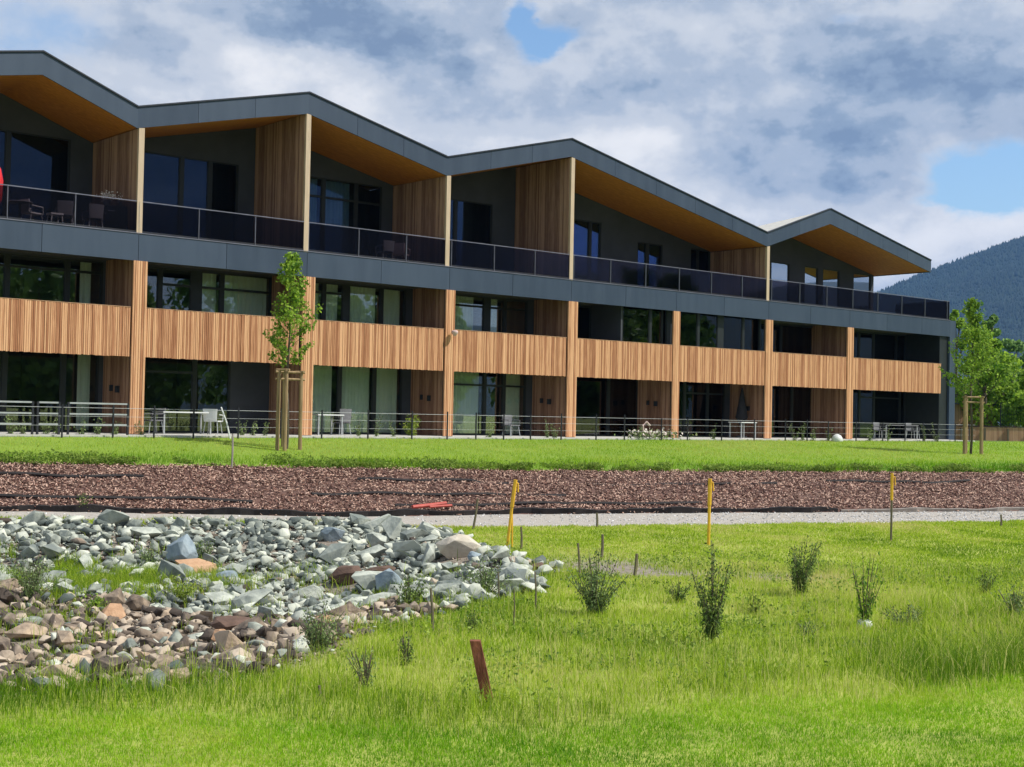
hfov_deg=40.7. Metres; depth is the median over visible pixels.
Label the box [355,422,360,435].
sapling
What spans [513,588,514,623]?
stake
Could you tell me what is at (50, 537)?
rock
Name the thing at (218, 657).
rock
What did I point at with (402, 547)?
rock
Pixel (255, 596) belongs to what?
rock
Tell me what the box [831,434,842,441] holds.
garden globe
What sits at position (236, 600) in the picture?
rock
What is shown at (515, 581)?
rock
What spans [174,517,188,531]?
rock
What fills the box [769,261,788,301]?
window
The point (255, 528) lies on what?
pale rubble
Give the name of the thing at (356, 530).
rock
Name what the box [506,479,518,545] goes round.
marker stake
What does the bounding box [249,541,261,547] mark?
rock
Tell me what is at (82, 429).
sapling
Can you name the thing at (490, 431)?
sapling
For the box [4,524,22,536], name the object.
rock
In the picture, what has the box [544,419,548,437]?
sapling
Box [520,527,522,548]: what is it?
stake
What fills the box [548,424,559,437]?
sapling
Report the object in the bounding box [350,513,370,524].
rock
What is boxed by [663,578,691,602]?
leafy shrub
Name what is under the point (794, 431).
sapling
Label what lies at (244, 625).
rock
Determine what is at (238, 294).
window
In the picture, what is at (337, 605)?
rock
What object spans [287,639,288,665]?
stake
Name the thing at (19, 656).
rock
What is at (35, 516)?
rock
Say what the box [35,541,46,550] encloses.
rock
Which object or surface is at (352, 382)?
window
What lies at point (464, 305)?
window
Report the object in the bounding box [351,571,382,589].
rock
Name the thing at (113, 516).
rock
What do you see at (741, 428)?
patio table
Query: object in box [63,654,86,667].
rock
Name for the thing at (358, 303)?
window
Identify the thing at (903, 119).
sky
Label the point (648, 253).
window
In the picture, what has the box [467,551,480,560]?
rock
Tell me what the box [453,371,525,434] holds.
window
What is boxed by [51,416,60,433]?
sapling
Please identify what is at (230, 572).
rock
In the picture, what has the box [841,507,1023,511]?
kerb edging
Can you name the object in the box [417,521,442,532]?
rock
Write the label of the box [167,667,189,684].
rock
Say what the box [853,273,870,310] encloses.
window
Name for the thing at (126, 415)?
metal railing
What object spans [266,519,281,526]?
rock
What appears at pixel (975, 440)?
field
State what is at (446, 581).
rock
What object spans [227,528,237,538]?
rock
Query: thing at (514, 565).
rock
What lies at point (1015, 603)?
leafy shrub
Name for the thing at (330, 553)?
rock
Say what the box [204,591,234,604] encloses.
rock
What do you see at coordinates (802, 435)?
sapling
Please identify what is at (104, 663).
rock
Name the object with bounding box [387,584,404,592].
rock
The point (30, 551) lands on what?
rock
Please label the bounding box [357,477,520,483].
retaining batten
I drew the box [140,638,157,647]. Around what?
rock
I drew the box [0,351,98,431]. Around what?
window
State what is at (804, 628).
leafy shrub
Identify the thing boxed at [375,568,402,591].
rock
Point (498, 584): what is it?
stake
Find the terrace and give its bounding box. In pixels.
[0,434,974,441]
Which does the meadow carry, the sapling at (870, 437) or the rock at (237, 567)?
the rock at (237, 567)
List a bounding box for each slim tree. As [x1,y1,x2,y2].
[949,309,970,402]
[980,313,1000,401]
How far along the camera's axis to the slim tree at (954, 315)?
91.92 m
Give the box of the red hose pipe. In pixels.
[411,501,451,508]
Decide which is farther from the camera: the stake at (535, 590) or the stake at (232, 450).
the stake at (232, 450)
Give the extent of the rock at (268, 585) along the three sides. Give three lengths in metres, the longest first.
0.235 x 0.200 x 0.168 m
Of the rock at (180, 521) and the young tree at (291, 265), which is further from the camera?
the young tree at (291, 265)
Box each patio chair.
[143,408,165,433]
[202,409,223,434]
[332,409,351,434]
[501,415,519,435]
[873,422,887,438]
[906,423,919,439]
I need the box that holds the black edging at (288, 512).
[0,504,837,516]
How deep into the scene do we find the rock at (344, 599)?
23.19 m
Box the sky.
[0,0,1023,292]
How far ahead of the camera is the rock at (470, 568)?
23.91 m
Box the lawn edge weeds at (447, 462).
[0,445,1023,472]
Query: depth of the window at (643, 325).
59.99 m
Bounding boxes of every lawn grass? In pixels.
[0,662,1023,766]
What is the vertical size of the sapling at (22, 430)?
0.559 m
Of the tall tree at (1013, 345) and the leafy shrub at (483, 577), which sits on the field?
the tall tree at (1013, 345)
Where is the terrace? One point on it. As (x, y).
(212, 436)
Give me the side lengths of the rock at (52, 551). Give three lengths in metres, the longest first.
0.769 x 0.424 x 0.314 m
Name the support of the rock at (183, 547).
on the meadow
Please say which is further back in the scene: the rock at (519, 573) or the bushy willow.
the rock at (519, 573)
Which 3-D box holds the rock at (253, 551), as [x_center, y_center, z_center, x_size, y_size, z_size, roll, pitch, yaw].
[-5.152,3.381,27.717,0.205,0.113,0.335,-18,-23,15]
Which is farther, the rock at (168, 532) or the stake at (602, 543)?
the rock at (168, 532)
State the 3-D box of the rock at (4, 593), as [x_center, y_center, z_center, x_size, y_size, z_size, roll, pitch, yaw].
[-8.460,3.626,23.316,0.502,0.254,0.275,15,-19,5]
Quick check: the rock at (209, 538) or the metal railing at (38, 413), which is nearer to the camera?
the rock at (209, 538)
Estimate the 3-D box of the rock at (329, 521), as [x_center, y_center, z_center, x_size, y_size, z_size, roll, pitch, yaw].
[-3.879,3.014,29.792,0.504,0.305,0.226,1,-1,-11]
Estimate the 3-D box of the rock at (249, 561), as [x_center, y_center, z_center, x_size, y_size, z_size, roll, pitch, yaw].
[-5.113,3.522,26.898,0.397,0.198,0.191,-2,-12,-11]
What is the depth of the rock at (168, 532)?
28.27 m
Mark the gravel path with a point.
(525, 520)
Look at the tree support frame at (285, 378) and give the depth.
42.80 m
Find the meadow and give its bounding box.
[0,521,1023,766]
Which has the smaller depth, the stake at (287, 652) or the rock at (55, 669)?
the rock at (55, 669)
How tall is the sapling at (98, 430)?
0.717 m
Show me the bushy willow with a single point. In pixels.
(592, 596)
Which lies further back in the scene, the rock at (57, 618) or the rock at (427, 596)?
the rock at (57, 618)
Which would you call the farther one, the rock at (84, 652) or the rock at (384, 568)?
the rock at (384, 568)
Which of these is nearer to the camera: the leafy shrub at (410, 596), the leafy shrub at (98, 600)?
the leafy shrub at (410, 596)
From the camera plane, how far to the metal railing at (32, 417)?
41.01 m
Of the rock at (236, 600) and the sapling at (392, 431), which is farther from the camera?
the sapling at (392, 431)
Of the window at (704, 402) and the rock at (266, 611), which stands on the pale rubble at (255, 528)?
the rock at (266, 611)
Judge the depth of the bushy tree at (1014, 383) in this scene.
87.42 m
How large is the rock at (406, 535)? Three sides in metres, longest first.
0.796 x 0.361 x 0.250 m
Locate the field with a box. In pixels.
[166,427,1023,441]
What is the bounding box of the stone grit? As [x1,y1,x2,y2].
[0,524,501,692]
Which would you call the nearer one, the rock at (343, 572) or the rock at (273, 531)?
the rock at (343, 572)
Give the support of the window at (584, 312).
in the apartment building
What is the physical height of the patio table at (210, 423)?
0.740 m
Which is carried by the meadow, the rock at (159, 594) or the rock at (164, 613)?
the rock at (164, 613)
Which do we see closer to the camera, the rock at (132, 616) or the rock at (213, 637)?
the rock at (213, 637)
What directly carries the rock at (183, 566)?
on the meadow
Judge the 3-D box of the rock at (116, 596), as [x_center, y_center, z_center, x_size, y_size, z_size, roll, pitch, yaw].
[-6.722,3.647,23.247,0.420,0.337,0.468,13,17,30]
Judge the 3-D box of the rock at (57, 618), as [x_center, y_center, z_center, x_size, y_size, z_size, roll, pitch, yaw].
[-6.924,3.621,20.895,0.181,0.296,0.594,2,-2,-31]
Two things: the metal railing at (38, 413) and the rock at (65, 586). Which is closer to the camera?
the rock at (65, 586)
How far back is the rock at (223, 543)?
27.87 m
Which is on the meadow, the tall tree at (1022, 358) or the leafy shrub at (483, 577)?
the leafy shrub at (483, 577)
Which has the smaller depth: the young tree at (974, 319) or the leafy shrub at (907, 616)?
the leafy shrub at (907, 616)
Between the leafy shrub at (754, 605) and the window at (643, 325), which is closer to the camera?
the leafy shrub at (754, 605)
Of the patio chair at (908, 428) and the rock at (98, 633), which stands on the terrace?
the patio chair at (908, 428)
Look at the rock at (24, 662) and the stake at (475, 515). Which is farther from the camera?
the stake at (475, 515)
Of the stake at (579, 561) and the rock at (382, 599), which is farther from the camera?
the stake at (579, 561)
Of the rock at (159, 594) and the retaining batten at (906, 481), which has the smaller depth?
the rock at (159, 594)
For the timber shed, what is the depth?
86.05 m
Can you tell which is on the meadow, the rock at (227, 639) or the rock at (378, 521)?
the rock at (227, 639)
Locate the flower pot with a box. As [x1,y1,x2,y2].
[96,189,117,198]
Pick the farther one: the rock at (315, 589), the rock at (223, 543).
the rock at (223, 543)
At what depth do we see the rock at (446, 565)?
24.24 m
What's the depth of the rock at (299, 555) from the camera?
27.64 m
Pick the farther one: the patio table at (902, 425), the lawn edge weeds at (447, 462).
the patio table at (902, 425)
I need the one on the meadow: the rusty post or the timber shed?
the rusty post
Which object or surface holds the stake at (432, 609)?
on the meadow
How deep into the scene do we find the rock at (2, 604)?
21.88 m
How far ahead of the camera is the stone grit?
24.34 m
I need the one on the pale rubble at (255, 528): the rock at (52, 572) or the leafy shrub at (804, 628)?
the rock at (52, 572)
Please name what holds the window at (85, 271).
in the apartment building
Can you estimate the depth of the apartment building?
53.40 m
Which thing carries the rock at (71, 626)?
on the meadow
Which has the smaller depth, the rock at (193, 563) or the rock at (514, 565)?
the rock at (514, 565)
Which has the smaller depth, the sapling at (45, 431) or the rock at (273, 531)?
the rock at (273, 531)
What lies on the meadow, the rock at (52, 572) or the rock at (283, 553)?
the rock at (283, 553)
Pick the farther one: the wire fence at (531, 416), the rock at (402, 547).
the wire fence at (531, 416)
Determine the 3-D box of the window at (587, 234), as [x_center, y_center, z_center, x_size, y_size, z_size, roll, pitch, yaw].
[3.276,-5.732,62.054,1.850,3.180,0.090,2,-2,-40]
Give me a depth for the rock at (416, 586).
22.19 m
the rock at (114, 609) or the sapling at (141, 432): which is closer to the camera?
the rock at (114, 609)
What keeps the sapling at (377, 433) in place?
on the terrace
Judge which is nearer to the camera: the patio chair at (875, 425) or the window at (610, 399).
the window at (610, 399)
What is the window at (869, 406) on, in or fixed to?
in the apartment building
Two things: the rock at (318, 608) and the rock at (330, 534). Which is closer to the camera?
the rock at (318, 608)
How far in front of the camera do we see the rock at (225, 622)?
20.78 m
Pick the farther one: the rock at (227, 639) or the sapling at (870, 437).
the sapling at (870, 437)
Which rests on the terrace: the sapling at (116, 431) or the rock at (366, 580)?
the sapling at (116, 431)
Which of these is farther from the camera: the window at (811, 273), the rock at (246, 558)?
the window at (811, 273)
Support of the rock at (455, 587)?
on the meadow
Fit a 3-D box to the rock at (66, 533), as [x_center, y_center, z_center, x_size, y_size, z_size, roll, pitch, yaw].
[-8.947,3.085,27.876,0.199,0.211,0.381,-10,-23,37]
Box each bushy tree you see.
[955,329,1021,425]
[979,358,1023,427]
[995,368,1023,425]
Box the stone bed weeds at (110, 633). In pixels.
[0,561,554,692]
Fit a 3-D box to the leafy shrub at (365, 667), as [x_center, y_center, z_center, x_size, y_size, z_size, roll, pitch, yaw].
[-1.544,2.929,14.160,0.330,0.468,0.332,2,-2,-36]
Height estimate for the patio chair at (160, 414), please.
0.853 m
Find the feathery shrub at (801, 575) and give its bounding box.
[784,535,822,595]
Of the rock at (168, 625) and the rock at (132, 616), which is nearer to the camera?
the rock at (168, 625)
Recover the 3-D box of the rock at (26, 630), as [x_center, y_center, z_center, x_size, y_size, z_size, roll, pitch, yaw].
[-6.976,3.557,19.845,0.269,0.240,0.614,0,-2,42]
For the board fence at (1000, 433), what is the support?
on the lawn at (106, 446)
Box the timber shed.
[955,403,995,426]
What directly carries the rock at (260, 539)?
on the pale rubble at (255, 528)
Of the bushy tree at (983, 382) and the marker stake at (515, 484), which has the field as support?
the bushy tree at (983, 382)
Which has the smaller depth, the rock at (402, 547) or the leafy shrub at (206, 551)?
the rock at (402, 547)
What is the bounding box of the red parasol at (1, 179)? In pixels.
[0,168,2,185]
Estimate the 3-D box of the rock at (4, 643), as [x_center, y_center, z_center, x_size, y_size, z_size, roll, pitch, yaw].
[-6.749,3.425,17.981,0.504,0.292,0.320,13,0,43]
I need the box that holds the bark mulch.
[0,460,1023,515]
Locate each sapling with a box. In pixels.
[4,415,17,433]
[16,419,25,433]
[41,417,50,433]
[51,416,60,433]
[70,418,86,433]
[93,417,105,433]
[108,422,119,434]
[134,420,147,434]
[236,421,246,434]
[249,421,257,435]
[262,421,269,435]
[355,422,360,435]
[373,416,383,435]
[388,420,395,436]
[486,423,495,436]
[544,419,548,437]
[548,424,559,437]
[787,423,803,440]
[801,421,806,439]
[866,425,877,440]
[929,422,940,441]
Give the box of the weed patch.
[0,520,457,614]
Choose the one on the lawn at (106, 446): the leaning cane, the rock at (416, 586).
the leaning cane
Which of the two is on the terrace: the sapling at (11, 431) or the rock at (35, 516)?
the sapling at (11, 431)
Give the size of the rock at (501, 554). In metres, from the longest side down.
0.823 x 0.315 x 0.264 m
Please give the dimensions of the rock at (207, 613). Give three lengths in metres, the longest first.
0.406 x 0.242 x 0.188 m
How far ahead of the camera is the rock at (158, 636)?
19.67 m
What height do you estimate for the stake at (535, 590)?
0.606 m
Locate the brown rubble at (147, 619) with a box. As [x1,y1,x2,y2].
[0,518,530,689]
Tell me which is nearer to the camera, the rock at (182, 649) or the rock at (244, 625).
the rock at (182, 649)
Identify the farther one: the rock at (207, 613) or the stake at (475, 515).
the stake at (475, 515)
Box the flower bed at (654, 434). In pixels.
[614,421,703,439]
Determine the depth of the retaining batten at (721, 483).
42.83 m
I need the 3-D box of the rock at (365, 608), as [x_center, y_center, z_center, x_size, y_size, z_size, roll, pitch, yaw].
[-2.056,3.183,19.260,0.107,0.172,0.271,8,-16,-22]
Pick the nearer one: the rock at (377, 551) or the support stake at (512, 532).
the rock at (377, 551)
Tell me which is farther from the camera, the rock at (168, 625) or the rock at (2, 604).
the rock at (2, 604)
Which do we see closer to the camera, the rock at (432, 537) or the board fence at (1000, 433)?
the rock at (432, 537)
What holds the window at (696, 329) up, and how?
in the apartment building
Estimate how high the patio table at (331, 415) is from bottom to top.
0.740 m
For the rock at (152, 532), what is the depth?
28.24 m
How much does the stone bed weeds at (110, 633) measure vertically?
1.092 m
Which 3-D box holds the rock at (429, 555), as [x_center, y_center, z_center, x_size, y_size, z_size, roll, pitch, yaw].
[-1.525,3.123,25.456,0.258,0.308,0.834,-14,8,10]
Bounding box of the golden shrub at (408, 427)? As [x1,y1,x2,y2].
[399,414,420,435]
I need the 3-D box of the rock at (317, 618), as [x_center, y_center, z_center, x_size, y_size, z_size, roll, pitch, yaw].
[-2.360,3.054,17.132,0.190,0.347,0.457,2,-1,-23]
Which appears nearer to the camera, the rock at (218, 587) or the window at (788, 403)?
the rock at (218, 587)
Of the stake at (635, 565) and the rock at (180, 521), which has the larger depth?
the rock at (180, 521)
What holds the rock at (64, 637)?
on the meadow
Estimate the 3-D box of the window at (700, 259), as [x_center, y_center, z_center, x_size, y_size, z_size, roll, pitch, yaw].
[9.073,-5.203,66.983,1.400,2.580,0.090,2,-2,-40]
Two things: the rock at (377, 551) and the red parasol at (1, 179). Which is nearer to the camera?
the rock at (377, 551)
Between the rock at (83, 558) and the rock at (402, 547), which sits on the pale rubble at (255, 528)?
the rock at (83, 558)
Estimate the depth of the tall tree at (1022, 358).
201.85 m
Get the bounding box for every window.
[0,129,70,218]
[0,253,102,303]
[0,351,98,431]
[143,359,230,432]
[144,151,238,241]
[148,266,271,315]
[309,176,381,254]
[312,365,402,433]
[315,282,405,325]
[451,199,491,245]
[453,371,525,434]
[455,294,527,333]
[573,219,600,280]
[576,377,637,435]
[577,306,590,338]
[622,306,666,343]
[637,242,661,287]
[678,381,724,436]
[680,312,759,350]
[690,248,709,292]
[761,322,812,353]
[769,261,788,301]
[771,386,811,436]
[804,266,817,304]
[823,269,838,307]
[852,389,904,437]
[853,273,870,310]
[854,331,905,360]
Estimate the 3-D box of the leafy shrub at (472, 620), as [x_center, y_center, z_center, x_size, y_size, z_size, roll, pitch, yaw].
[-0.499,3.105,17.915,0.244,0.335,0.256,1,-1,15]
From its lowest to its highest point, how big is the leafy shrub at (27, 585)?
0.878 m
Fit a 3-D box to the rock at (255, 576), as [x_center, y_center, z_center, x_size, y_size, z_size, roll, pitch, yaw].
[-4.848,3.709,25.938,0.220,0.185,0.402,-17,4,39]
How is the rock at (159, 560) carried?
on the meadow
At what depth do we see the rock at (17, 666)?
16.43 m
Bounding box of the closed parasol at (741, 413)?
[735,388,747,437]
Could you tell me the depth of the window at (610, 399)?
61.01 m
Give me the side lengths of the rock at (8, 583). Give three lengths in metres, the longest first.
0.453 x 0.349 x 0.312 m
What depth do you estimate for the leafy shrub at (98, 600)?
22.76 m
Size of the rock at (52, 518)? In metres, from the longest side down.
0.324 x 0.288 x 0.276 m
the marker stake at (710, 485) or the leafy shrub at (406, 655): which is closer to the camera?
the leafy shrub at (406, 655)
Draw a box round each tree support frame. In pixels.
[275,369,304,450]
[962,395,984,454]
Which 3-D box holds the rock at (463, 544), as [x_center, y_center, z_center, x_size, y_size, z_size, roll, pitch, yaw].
[-0.978,3.044,25.723,0.872,0.474,0.444,9,-10,-31]
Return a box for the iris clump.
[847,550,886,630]
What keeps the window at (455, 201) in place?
in the apartment building
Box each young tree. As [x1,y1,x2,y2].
[262,251,323,448]
[938,297,1018,453]
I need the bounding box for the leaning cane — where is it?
[220,407,230,438]
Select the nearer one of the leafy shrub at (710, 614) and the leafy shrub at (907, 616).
the leafy shrub at (710, 614)
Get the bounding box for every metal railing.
[0,401,33,433]
[36,401,60,434]
[66,402,128,434]
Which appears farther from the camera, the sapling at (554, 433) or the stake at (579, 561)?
the sapling at (554, 433)
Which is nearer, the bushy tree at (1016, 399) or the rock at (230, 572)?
the rock at (230, 572)
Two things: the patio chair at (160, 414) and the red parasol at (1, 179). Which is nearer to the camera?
the red parasol at (1, 179)
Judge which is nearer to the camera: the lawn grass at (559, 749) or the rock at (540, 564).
the lawn grass at (559, 749)
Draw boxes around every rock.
[0,578,20,589]
[0,587,22,604]
[0,601,7,610]
[0,635,9,650]
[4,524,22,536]
[4,622,47,638]
[7,664,20,673]
[8,660,28,665]
[14,610,30,616]
[14,653,26,661]
[16,543,38,559]
[20,510,44,523]
[33,570,65,583]
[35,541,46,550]
[36,664,88,682]
[40,544,64,559]
[45,533,60,543]
[48,612,63,628]
[49,514,61,523]
[55,630,74,647]
[56,581,74,593]
[59,530,71,536]
[63,623,85,636]
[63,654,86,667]
[77,649,90,654]
[79,554,92,569]
[90,657,128,674]
[93,631,100,637]
[98,509,129,524]
[102,603,125,618]
[103,587,125,605]
[104,622,118,631]
[123,583,137,593]
[124,594,149,610]
[126,611,140,619]
[130,527,162,537]
[136,651,149,658]
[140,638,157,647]
[149,632,170,644]
[150,654,177,668]
[152,553,161,561]
[155,590,170,597]
[156,658,173,668]
[158,559,185,579]
[160,609,170,621]
[162,622,174,630]
[163,529,179,535]
[166,534,197,561]
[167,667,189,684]
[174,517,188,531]
[175,558,215,573]
[176,646,188,652]
[179,563,194,574]
[199,611,212,620]
[201,536,215,541]
[201,553,218,562]
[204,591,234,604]
[208,583,224,591]
[210,616,249,630]
[211,629,224,641]
[212,644,254,661]
[214,630,242,649]
[216,570,237,579]
[219,540,227,545]
[223,563,246,573]
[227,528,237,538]
[229,596,243,611]
[231,586,244,593]
[232,616,266,631]
[239,559,253,567]
[239,589,271,605]
[241,557,253,560]
[248,548,259,554]
[248,574,258,580]
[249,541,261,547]
[258,534,278,543]
[258,606,277,619]
[265,583,273,589]
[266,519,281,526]
[266,528,279,535]
[271,618,280,633]
[278,551,292,558]
[285,567,299,572]
[288,585,323,600]
[293,551,305,561]
[314,604,322,611]
[315,617,328,628]
[316,543,351,564]
[320,527,344,541]
[321,516,342,526]
[328,565,361,584]
[330,602,344,609]
[330,603,364,615]
[338,611,351,615]
[342,594,361,601]
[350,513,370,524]
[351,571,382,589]
[352,527,363,534]
[355,544,385,559]
[359,592,395,606]
[360,590,371,595]
[361,606,369,611]
[364,514,390,527]
[366,532,386,546]
[366,565,395,570]
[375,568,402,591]
[377,598,396,601]
[381,516,401,540]
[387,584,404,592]
[392,540,421,558]
[400,529,427,540]
[409,581,430,589]
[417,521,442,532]
[418,534,437,542]
[422,543,434,562]
[422,590,434,601]
[432,583,459,593]
[434,580,461,587]
[436,534,481,558]
[441,561,456,571]
[461,566,474,570]
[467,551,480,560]
[491,545,508,561]
[495,568,526,579]
[495,578,525,587]
[506,562,527,568]
[532,562,542,569]
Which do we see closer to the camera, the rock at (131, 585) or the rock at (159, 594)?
the rock at (159, 594)
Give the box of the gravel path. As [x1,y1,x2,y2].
[0,511,1023,526]
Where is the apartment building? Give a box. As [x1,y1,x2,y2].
[0,50,955,439]
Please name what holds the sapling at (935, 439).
on the lawn at (106, 446)
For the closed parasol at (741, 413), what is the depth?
65.06 m
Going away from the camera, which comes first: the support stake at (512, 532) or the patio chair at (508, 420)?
the support stake at (512, 532)
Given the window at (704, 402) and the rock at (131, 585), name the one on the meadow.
the rock at (131, 585)
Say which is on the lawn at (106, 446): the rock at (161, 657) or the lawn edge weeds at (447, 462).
the lawn edge weeds at (447, 462)
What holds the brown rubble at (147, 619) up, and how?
on the meadow
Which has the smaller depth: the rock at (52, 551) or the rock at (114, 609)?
the rock at (114, 609)
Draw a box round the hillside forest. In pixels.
[877,236,1023,366]
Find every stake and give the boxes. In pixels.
[231,434,233,467]
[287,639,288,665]
[429,588,433,631]
[472,498,478,528]
[497,572,499,595]
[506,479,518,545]
[511,515,512,546]
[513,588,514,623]
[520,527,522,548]
[534,572,536,607]
[577,543,580,575]
[600,534,603,558]
[633,554,637,576]
[707,479,713,544]
[890,473,895,540]
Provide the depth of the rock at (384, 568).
25.17 m
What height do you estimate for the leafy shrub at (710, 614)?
1.344 m
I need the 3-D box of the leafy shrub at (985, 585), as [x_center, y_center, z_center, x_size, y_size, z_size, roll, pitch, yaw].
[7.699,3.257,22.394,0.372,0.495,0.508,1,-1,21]
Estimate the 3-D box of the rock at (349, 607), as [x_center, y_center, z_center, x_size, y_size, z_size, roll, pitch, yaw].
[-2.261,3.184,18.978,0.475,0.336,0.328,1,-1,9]
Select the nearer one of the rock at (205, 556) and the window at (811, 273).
the rock at (205, 556)
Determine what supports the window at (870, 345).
in the apartment building
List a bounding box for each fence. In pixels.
[14,404,969,441]
[954,425,1023,440]
[1000,403,1023,427]
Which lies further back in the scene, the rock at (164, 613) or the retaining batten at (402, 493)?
the retaining batten at (402, 493)
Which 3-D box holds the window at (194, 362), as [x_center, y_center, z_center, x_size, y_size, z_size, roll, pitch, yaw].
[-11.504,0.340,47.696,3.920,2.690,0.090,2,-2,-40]
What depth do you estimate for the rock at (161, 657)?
14.93 m
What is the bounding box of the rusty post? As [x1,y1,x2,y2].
[470,639,492,702]
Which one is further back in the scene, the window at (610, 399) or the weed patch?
the window at (610, 399)
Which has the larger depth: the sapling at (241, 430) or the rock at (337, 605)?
the sapling at (241, 430)
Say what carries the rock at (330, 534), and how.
on the meadow
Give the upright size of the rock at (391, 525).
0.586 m
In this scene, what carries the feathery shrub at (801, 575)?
on the meadow
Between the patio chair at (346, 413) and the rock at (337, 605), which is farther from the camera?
the patio chair at (346, 413)
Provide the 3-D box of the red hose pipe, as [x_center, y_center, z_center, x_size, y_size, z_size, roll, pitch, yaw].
[-2.090,3.178,36.071,1.172,0.170,0.255,2,-2,-41]
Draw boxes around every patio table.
[152,411,211,433]
[312,414,343,434]
[728,422,756,437]
[874,425,918,438]
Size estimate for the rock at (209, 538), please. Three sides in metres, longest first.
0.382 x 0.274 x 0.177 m
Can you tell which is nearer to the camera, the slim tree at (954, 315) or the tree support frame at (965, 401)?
the tree support frame at (965, 401)
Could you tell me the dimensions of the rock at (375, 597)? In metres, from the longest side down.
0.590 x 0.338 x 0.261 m
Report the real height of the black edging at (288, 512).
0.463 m
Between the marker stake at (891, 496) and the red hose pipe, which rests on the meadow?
the marker stake at (891, 496)
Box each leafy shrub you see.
[0,551,69,598]
[77,493,92,507]
[80,590,109,610]
[132,543,163,563]
[151,574,202,603]
[195,537,215,558]
[292,596,345,651]
[341,645,379,687]
[390,572,430,604]
[392,629,416,664]
[452,557,517,593]
[464,609,480,629]
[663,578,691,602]
[682,538,737,643]
[745,588,766,613]
[796,618,823,638]
[879,600,932,625]
[974,568,998,593]
[991,584,1023,615]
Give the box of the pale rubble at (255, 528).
[0,515,563,691]
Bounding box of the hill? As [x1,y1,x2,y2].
[885,237,1023,424]
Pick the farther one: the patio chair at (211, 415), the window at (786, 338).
the window at (786, 338)
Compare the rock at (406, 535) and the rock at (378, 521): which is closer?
the rock at (406, 535)
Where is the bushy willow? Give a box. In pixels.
[560,547,630,614]
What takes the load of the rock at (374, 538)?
on the meadow
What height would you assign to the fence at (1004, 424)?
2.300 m
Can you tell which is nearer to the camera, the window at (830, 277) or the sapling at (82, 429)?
the sapling at (82, 429)
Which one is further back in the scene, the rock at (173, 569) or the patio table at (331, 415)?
the patio table at (331, 415)
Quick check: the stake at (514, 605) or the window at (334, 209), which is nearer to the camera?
the stake at (514, 605)
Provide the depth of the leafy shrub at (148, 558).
26.93 m
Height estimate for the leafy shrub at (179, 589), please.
0.581 m
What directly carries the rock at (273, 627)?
on the meadow
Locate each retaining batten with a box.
[0,471,143,477]
[0,493,252,502]
[311,491,565,496]
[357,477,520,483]
[395,501,701,506]
[584,482,776,485]
[826,479,970,483]
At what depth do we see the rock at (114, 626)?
20.79 m
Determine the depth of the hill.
3497.39 m
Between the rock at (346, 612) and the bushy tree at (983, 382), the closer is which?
the rock at (346, 612)
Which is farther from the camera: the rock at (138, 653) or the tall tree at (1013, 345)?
the tall tree at (1013, 345)
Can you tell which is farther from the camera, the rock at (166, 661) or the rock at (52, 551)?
the rock at (52, 551)
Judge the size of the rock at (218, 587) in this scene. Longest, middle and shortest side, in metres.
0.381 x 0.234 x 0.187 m
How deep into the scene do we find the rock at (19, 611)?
22.34 m
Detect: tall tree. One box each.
[1001,338,1023,425]
[1018,351,1023,368]
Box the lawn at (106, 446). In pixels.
[0,437,1023,472]
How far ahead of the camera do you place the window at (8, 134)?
45.21 m
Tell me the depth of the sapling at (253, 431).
46.62 m
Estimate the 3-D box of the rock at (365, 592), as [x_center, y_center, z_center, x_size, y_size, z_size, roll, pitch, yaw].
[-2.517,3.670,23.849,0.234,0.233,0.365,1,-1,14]
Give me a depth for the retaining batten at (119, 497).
33.72 m
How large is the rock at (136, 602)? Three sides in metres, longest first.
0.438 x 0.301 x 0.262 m
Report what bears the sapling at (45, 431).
on the terrace

